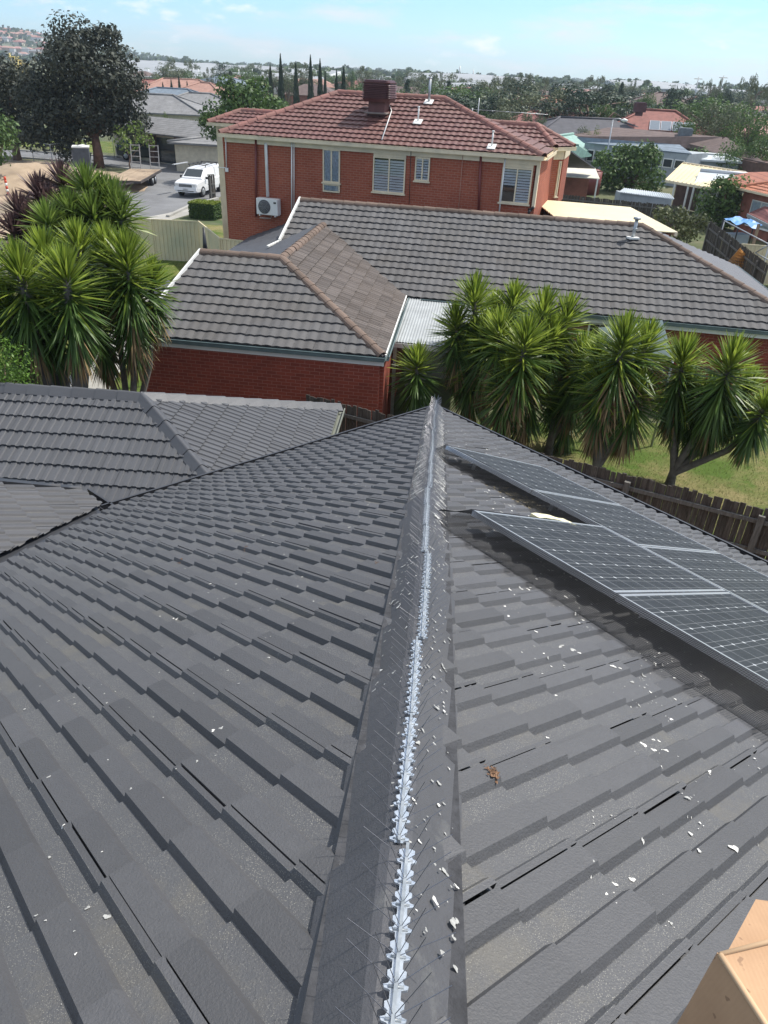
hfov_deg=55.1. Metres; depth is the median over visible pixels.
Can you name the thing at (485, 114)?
leafy tree
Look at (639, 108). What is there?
evaporative cooler
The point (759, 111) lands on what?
gum tree
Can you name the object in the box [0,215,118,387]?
spiky palm
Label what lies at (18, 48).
hillside house
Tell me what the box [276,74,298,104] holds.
leafy tree
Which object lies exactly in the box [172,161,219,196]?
van
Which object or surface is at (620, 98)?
gum tree
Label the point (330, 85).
house
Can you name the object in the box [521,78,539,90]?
gum tree
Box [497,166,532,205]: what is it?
window
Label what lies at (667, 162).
window
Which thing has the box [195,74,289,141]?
leafy tree
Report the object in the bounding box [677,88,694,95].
leafy tree
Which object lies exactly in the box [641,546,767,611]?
solar panel
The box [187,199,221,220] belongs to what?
hedge
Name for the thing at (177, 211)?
kerb
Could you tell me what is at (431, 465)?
bird spike strip
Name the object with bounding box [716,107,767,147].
leafy tree
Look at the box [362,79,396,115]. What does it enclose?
evaporative cooler
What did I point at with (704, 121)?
gum tree
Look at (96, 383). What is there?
path
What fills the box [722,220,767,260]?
clothes line frame
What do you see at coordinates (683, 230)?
shrub
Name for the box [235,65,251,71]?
gum tree
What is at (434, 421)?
bird spike strip
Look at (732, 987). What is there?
cardboard box
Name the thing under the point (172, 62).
gum tree
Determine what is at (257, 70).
leafy tree
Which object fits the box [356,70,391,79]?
gum tree
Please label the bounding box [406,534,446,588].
bird spike strip
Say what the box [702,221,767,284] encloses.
timber fence
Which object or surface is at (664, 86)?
warehouse
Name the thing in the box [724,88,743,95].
gum tree
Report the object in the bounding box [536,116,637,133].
house
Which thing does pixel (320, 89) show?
cypress tree
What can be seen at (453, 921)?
bird droppings
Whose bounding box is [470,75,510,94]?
gum tree
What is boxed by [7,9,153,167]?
gum tree
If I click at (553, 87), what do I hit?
leafy tree
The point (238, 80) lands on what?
house
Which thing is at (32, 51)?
hillside house
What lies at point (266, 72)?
gum tree
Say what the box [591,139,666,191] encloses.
leafy tree
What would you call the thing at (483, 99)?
gum tree
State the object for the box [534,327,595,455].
spiky palm
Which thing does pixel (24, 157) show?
kerb
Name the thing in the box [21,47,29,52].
hillside house
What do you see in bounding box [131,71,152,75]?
house
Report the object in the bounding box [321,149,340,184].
window
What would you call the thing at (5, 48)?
hillside house
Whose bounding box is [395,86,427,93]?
house
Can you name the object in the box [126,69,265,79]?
warehouse
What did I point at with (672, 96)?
leafy tree
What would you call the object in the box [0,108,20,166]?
leafy tree
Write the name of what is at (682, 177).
carport
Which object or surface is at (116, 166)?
kerb
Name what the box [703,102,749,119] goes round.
gum tree
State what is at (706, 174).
garage
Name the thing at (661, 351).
shade sheet
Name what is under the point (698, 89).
warehouse
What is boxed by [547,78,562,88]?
gum tree
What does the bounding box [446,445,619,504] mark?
solar panel
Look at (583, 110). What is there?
leafy tree
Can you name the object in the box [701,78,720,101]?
gum tree
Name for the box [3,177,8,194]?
bollard
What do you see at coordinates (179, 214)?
footpath
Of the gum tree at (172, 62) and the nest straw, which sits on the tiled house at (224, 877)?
the nest straw
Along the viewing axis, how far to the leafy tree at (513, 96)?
110.18 m
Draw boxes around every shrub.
[0,335,38,383]
[652,205,713,243]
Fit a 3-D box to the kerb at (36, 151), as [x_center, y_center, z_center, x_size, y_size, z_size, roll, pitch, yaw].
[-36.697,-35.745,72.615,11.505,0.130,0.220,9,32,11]
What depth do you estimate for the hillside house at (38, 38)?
1074.00 m
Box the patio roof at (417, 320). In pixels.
[390,298,492,428]
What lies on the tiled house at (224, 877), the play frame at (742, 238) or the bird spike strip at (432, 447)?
the bird spike strip at (432, 447)
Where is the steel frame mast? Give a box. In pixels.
[9,53,18,65]
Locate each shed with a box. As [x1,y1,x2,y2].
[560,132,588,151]
[572,143,591,159]
[614,188,673,214]
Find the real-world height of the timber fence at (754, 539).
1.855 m
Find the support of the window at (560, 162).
in the two storey house at (430, 150)
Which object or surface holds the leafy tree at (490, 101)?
on the ground at (446, 400)
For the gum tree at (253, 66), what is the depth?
343.93 m
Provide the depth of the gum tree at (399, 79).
197.01 m
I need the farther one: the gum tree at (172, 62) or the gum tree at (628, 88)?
the gum tree at (172, 62)
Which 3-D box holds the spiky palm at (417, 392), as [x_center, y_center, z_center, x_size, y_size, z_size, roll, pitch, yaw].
[0.811,-3.029,18.677,1.722,2.832,1.675,3,31,0]
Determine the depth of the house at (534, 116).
95.83 m
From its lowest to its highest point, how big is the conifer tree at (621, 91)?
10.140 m
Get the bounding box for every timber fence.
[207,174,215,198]
[306,394,767,560]
[561,194,677,235]
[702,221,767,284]
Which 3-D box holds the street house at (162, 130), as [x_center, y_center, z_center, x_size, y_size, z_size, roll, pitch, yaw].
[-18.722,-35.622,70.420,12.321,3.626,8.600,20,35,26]
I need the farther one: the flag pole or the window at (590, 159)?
the window at (590, 159)
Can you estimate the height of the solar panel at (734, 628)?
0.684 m
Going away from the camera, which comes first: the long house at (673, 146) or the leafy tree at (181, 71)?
the long house at (673, 146)
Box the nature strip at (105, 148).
[9,139,114,152]
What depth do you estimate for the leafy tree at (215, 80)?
151.13 m
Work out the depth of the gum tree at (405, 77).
248.29 m
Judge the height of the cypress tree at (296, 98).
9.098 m
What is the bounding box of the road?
[2,150,220,217]
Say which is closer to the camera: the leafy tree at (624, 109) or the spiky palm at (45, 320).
the spiky palm at (45, 320)
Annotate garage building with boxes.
[0,382,344,501]
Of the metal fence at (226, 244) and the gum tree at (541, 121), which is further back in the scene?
the gum tree at (541, 121)
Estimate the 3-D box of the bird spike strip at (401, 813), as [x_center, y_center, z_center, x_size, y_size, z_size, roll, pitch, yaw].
[0.053,0.541,1.631,0.168,0.240,0.474,5,31,4]
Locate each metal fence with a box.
[127,218,199,260]
[198,221,219,249]
[219,238,242,249]
[741,244,767,283]
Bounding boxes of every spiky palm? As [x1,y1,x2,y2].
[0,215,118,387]
[75,217,182,391]
[387,339,447,414]
[424,267,536,427]
[464,282,600,448]
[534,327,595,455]
[563,307,679,477]
[643,328,767,485]
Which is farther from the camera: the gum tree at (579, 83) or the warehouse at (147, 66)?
the gum tree at (579, 83)
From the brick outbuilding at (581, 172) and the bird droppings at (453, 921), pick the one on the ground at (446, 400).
the brick outbuilding at (581, 172)
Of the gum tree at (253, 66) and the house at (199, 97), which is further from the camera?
the gum tree at (253, 66)
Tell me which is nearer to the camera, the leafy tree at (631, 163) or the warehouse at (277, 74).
the leafy tree at (631, 163)
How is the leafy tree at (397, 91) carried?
on the ground at (446, 400)
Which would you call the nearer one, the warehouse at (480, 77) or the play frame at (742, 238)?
the play frame at (742, 238)
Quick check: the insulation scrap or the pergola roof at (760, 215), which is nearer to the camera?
the insulation scrap
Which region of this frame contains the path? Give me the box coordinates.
[69,280,169,388]
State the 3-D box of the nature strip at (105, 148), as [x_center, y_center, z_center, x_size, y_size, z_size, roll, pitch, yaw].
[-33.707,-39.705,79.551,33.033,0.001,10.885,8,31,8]
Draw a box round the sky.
[0,0,767,86]
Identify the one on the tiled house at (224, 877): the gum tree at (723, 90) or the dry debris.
the dry debris
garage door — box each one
[127,135,149,160]
[156,137,175,163]
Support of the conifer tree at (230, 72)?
on the ground at (446, 400)
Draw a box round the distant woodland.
[0,25,766,100]
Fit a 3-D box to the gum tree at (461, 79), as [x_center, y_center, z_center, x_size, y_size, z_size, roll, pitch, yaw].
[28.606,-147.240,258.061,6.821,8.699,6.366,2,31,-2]
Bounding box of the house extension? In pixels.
[542,200,677,235]
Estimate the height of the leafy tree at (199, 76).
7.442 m
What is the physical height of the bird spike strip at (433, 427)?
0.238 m
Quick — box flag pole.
[202,227,207,248]
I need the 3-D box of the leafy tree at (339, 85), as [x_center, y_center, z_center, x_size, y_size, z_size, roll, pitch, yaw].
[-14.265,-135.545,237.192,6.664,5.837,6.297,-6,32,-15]
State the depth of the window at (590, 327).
21.62 m
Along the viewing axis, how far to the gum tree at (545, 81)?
166.11 m
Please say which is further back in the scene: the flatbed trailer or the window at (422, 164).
the flatbed trailer
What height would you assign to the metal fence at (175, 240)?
1.915 m
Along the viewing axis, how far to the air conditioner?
29.55 m
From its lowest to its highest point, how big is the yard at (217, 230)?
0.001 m
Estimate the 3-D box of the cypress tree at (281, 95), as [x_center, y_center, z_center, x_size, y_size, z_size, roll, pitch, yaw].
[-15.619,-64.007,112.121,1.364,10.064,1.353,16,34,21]
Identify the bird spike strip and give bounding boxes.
[335,813,455,1023]
[360,689,445,842]
[382,616,444,714]
[400,568,447,638]
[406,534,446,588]
[410,511,442,551]
[412,490,441,524]
[414,474,440,503]
[419,466,441,487]
[421,444,440,461]
[421,452,441,473]
[424,434,441,452]
[425,422,439,437]
[425,429,439,444]
[427,419,441,430]
[428,410,440,420]
[428,414,440,424]
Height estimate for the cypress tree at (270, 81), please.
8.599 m
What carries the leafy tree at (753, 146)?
on the ground at (446, 400)
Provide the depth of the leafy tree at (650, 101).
118.17 m
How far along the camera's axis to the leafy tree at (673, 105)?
103.10 m
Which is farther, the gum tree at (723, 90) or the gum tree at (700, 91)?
the gum tree at (700, 91)
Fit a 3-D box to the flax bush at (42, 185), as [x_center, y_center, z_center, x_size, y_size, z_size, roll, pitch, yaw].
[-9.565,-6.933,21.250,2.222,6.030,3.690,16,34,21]
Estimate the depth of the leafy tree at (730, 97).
138.44 m
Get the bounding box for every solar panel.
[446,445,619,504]
[471,510,725,598]
[531,490,717,552]
[615,592,767,688]
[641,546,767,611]
[649,120,659,129]
[660,121,671,130]
[672,122,682,131]
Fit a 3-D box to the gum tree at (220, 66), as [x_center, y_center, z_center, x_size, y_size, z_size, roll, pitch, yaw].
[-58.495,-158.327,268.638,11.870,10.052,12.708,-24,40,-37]
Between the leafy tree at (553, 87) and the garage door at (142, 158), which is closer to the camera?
the garage door at (142, 158)
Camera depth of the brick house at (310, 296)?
21.25 m
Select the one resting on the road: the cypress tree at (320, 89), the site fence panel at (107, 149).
the site fence panel at (107, 149)
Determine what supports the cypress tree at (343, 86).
on the ground at (446, 400)
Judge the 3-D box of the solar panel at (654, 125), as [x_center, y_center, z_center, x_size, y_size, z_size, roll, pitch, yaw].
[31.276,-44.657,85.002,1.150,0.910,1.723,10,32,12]
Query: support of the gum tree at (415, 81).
on the ground at (446, 400)
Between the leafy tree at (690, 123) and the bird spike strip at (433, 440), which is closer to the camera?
the bird spike strip at (433, 440)
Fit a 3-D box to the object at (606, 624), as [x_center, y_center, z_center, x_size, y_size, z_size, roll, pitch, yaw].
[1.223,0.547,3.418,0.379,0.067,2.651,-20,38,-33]
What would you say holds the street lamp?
on the ground at (446, 400)
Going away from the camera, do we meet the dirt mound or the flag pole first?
the flag pole
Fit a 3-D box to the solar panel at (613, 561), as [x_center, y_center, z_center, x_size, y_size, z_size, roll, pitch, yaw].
[1.383,0.270,4.594,1.475,0.684,0.992,-21,39,-34]
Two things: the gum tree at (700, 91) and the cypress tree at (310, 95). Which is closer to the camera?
the cypress tree at (310, 95)
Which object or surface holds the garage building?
on the ground at (446, 400)
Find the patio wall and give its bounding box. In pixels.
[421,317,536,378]
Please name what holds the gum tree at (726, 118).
on the ground at (446, 400)
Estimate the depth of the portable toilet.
57.17 m
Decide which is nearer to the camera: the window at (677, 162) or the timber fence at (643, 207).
the timber fence at (643, 207)
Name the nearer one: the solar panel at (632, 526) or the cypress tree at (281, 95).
the solar panel at (632, 526)
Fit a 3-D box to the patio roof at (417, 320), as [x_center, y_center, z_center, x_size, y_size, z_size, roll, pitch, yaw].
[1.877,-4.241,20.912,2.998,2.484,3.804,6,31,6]
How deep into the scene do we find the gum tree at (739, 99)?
191.13 m
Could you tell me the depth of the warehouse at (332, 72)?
375.29 m
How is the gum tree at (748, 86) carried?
on the ground at (446, 400)
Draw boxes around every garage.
[166,135,217,171]
[695,168,747,223]
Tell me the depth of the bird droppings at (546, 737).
2.49 m
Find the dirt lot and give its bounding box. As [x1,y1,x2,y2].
[0,160,118,237]
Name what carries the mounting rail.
on the tiled house at (224, 877)
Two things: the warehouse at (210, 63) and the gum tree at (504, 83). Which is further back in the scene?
the warehouse at (210, 63)
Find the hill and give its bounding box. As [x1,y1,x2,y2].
[0,37,148,60]
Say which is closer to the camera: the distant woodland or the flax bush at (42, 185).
the flax bush at (42, 185)
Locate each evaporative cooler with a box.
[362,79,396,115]
[633,102,646,115]
[678,127,693,135]
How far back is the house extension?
28.60 m
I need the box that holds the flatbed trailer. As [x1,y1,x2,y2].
[113,144,161,185]
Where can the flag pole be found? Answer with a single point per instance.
(204, 240)
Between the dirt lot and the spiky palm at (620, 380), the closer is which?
the spiky palm at (620, 380)
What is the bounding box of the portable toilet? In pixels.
[71,144,90,167]
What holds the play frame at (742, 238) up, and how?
on the ground at (446, 400)
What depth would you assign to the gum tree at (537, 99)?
98.22 m
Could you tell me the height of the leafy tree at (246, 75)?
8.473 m
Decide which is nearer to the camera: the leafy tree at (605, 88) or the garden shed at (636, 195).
the garden shed at (636, 195)
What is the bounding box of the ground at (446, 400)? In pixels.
[0,60,767,422]
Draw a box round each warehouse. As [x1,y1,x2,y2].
[56,60,277,67]
[70,64,225,81]
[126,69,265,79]
[127,60,340,75]
[242,72,323,94]
[403,73,526,84]
[433,82,507,92]
[606,80,694,91]
[687,84,721,88]
[691,88,746,93]
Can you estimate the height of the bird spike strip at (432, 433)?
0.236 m
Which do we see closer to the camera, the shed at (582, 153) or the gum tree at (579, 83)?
the shed at (582, 153)
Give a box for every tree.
[0,51,42,160]
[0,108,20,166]
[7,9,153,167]
[113,120,154,168]
[149,66,177,78]
[161,67,194,78]
[163,57,177,68]
[182,71,206,78]
[184,59,200,69]
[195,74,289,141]
[203,67,214,82]
[206,75,219,83]
[210,62,229,70]
[211,69,236,76]
[228,70,235,86]
[233,70,257,79]
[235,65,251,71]
[246,69,291,88]
[248,63,262,70]
[249,67,261,74]
[268,65,273,105]
[274,67,286,72]
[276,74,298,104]
[278,53,284,102]
[288,62,310,85]
[293,61,299,103]
[299,72,317,83]
[307,54,313,99]
[317,60,322,95]
[323,72,326,93]
[328,73,356,83]
[331,81,347,88]
[334,69,337,90]
[341,67,345,89]
[345,70,354,89]
[347,82,363,90]
[355,66,373,84]
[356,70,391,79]
[391,73,413,84]
[395,76,413,86]
[395,87,412,93]
[400,72,425,86]
[404,79,410,92]
[412,79,444,93]
[417,73,457,93]
[419,91,492,114]
[420,82,479,102]
[451,82,541,103]
[457,78,472,82]
[457,80,489,96]
[465,79,582,112]
[468,104,488,117]
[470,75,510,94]
[471,95,509,117]
[472,87,492,98]
[481,92,519,116]
[485,106,510,119]
[493,76,514,96]
[495,85,603,118]
[496,103,530,118]
[504,76,535,91]
[510,109,546,124]
[511,72,533,94]
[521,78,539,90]
[531,83,637,117]
[537,77,549,94]
[540,97,587,118]
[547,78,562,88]
[548,82,560,94]
[563,80,583,87]
[573,103,599,111]
[578,125,587,133]
[583,75,604,93]
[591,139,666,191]
[592,104,615,117]
[595,80,616,108]
[606,91,641,109]
[610,103,671,117]
[611,101,632,117]
[614,84,653,98]
[615,106,633,117]
[617,82,623,103]
[623,87,673,99]
[629,80,638,98]
[637,92,656,108]
[652,99,736,136]
[658,84,690,110]
[672,95,767,137]
[672,116,700,134]
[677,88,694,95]
[680,102,733,135]
[684,93,704,109]
[686,88,709,95]
[689,91,747,104]
[691,137,767,170]
[692,173,753,230]
[700,106,754,142]
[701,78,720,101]
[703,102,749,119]
[710,90,723,104]
[714,78,726,98]
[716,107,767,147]
[721,86,734,107]
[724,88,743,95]
[724,94,759,106]
[725,131,767,163]
[731,105,767,120]
[734,96,745,103]
[737,72,767,110]
[743,76,754,99]
[755,100,767,105]
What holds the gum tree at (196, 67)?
on the ground at (446, 400)
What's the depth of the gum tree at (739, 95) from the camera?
191.22 m
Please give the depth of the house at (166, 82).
148.32 m
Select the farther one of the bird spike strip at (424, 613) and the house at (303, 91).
the house at (303, 91)
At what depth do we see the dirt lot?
49.30 m
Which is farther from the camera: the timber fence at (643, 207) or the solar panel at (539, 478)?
the timber fence at (643, 207)
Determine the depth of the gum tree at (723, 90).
186.79 m
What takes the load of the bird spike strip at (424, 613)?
on the tiled house at (224, 877)
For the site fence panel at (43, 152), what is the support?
on the dirt lot
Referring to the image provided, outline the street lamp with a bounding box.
[600,118,627,188]
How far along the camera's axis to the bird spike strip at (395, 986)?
1.17 m
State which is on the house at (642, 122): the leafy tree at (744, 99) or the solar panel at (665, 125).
the solar panel at (665, 125)
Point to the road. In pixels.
(161, 196)
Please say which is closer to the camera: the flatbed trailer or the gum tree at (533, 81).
the flatbed trailer
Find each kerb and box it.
[3,149,60,153]
[3,155,37,159]
[104,164,128,168]
[166,204,188,216]
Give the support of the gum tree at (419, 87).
on the ground at (446, 400)
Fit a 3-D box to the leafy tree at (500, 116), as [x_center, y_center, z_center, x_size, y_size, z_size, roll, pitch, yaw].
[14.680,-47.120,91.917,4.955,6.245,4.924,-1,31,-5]
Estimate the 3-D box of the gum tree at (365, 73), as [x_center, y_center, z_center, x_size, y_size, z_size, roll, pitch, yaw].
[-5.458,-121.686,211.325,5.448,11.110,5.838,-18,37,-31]
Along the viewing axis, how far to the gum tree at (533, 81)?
176.94 m
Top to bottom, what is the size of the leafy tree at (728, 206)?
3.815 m
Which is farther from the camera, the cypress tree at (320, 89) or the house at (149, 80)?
the house at (149, 80)
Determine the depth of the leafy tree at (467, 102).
100.13 m
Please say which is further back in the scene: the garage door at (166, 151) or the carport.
the garage door at (166, 151)
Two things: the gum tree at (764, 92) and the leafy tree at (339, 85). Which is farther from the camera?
the leafy tree at (339, 85)
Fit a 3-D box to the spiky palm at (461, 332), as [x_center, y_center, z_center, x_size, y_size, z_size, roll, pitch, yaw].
[2.525,-4.035,18.989,2.693,4.430,2.715,20,35,26]
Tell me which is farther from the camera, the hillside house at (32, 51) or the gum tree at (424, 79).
the hillside house at (32, 51)
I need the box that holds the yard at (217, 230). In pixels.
[138,225,222,265]
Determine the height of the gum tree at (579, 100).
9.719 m
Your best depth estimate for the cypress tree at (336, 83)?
108.56 m
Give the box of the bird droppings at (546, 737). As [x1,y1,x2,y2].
[8,435,761,1004]
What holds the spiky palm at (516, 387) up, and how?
on the lawn at (721, 461)
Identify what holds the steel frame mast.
on the ground at (446, 400)
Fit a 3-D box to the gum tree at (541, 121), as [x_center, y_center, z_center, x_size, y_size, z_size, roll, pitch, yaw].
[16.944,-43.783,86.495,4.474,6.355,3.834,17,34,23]
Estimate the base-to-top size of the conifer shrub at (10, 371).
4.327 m
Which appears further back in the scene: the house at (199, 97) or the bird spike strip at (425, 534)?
the house at (199, 97)
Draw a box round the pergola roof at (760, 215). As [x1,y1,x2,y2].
[746,206,767,243]
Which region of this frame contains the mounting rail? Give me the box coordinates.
[472,464,645,618]
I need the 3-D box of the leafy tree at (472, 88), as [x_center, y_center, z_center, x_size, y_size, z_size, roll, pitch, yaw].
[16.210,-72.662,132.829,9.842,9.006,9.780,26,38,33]
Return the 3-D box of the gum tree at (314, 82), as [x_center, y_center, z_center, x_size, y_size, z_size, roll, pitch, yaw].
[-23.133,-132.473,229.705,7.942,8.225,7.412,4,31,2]
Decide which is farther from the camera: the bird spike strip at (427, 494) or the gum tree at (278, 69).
the gum tree at (278, 69)
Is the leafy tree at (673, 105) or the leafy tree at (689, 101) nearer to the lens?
the leafy tree at (673, 105)
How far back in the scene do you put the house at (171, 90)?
115.60 m
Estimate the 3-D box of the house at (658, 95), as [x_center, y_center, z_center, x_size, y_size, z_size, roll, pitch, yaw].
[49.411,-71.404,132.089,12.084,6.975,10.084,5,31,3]
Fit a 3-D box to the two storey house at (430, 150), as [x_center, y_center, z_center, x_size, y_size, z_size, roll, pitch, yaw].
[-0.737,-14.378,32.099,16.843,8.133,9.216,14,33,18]
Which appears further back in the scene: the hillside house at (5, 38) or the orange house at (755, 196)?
the hillside house at (5, 38)
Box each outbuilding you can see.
[563,151,599,202]
[701,152,741,169]
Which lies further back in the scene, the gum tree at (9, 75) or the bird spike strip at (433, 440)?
the gum tree at (9, 75)
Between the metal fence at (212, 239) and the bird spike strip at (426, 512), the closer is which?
the bird spike strip at (426, 512)
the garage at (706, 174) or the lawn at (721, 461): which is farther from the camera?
the garage at (706, 174)
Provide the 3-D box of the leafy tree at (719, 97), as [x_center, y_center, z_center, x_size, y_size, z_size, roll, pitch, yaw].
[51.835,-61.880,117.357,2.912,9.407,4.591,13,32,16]
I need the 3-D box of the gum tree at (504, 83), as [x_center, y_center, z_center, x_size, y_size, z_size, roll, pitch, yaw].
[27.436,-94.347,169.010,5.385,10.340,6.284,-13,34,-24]
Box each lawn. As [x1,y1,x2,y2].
[0,265,183,391]
[477,422,767,557]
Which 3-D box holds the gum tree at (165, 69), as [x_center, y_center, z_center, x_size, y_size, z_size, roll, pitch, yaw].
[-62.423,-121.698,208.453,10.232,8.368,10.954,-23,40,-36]
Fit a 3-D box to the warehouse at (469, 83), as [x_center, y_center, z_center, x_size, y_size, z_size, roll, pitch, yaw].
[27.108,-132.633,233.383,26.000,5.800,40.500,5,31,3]
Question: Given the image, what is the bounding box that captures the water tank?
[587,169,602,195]
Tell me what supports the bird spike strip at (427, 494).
on the tiled house at (224, 877)
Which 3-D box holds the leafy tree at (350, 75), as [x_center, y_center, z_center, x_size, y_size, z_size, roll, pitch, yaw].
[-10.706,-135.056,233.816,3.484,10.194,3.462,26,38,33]
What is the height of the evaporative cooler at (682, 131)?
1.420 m
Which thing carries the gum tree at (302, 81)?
on the ground at (446, 400)
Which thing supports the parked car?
on the road
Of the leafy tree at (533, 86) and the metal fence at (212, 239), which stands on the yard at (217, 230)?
the metal fence at (212, 239)
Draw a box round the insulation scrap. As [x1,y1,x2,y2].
[530,513,574,524]
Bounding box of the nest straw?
[486,485,566,519]
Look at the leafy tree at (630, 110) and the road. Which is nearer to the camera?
the road
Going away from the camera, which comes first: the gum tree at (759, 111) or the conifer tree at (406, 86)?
the gum tree at (759, 111)
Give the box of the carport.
[665,162,746,218]
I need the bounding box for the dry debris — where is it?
[485,764,499,783]
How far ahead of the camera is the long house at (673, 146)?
73.78 m
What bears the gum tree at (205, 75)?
on the ground at (446, 400)
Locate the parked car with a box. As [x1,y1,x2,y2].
[116,138,150,159]
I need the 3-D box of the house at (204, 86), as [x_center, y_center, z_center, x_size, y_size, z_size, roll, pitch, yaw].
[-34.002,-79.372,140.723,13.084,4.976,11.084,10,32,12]
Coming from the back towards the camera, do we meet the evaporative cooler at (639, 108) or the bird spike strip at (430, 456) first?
the evaporative cooler at (639, 108)
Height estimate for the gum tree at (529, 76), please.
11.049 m
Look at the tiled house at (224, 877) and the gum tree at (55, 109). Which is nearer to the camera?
the tiled house at (224, 877)
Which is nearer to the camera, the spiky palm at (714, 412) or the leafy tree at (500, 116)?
the spiky palm at (714, 412)
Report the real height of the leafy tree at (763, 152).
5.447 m
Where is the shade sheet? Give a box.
[599,320,673,446]
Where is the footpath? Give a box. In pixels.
[149,209,188,219]
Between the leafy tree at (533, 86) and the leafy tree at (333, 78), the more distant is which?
the leafy tree at (333, 78)
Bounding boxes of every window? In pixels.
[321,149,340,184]
[323,184,339,192]
[371,156,405,195]
[413,157,430,182]
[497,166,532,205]
[553,161,561,197]
[586,149,594,161]
[588,322,615,339]
[662,158,673,167]
[673,159,684,168]
[745,199,767,231]
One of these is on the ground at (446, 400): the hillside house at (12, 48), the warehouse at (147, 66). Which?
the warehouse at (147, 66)
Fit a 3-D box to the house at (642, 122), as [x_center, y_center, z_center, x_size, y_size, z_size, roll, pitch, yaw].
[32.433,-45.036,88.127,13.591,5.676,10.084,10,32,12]
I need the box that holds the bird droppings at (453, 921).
[372,409,458,972]
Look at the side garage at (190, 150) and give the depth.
63.19 m
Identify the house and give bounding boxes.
[0,403,767,1023]
[1,36,8,41]
[1,46,9,50]
[8,46,16,51]
[11,40,24,45]
[15,46,21,51]
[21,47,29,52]
[29,49,41,53]
[32,36,43,40]
[105,93,215,133]
[107,116,212,163]
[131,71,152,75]
[136,77,203,90]
[140,87,197,94]
[141,197,767,427]
[142,79,157,82]
[178,92,221,108]
[181,82,224,95]
[200,76,263,101]
[207,77,576,239]
[285,84,333,104]
[298,79,334,89]
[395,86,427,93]
[511,110,586,121]
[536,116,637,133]
[574,127,767,186]
[618,108,713,150]
[626,92,686,107]
[728,172,767,241]
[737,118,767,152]
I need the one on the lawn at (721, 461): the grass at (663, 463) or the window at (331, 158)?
the grass at (663, 463)
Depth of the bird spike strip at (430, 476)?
5.00 m
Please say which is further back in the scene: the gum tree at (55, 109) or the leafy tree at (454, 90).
the leafy tree at (454, 90)
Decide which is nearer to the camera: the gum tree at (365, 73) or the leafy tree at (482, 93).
the leafy tree at (482, 93)
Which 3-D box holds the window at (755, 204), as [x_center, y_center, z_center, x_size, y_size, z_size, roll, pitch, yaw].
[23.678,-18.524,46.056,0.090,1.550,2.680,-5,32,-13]
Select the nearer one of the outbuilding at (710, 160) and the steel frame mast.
the outbuilding at (710, 160)
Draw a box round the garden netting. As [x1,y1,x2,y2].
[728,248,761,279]
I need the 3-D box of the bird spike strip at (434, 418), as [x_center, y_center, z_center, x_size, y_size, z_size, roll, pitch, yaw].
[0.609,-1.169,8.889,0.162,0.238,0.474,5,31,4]
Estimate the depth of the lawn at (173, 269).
28.98 m
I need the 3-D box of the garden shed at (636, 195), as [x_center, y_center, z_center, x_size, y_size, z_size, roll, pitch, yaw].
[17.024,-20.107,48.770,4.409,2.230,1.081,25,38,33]
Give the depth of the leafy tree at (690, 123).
81.02 m
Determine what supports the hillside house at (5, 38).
on the hill
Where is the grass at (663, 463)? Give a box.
[98,260,767,541]
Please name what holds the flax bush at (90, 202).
on the lawn at (173, 269)
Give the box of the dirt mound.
[0,162,149,194]
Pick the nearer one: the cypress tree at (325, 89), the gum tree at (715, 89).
the cypress tree at (325, 89)
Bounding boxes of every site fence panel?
[30,141,52,163]
[92,137,114,160]
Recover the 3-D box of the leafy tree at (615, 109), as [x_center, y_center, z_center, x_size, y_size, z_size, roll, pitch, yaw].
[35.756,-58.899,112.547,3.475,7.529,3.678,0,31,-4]
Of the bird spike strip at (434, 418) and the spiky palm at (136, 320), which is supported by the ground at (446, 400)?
the spiky palm at (136, 320)
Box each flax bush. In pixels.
[0,157,83,296]
[14,158,156,375]
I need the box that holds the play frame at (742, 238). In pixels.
[720,216,767,244]
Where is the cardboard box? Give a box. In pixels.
[677,899,767,1023]
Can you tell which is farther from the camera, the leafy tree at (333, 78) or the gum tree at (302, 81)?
the leafy tree at (333, 78)
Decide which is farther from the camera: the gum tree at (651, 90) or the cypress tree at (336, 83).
the gum tree at (651, 90)
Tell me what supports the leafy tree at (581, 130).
on the ground at (446, 400)
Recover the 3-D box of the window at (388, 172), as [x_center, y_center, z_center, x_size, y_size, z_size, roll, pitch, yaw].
[0.180,-12.760,27.947,1.360,1.289,0.090,11,32,14]
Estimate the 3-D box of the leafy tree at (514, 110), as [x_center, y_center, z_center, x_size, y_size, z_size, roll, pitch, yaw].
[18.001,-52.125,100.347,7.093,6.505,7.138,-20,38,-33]
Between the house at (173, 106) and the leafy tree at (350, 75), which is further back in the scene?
the leafy tree at (350, 75)
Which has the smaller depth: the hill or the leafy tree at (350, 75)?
the leafy tree at (350, 75)
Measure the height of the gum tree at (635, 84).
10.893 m
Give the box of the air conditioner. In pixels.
[256,143,280,218]
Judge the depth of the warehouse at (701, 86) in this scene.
519.20 m

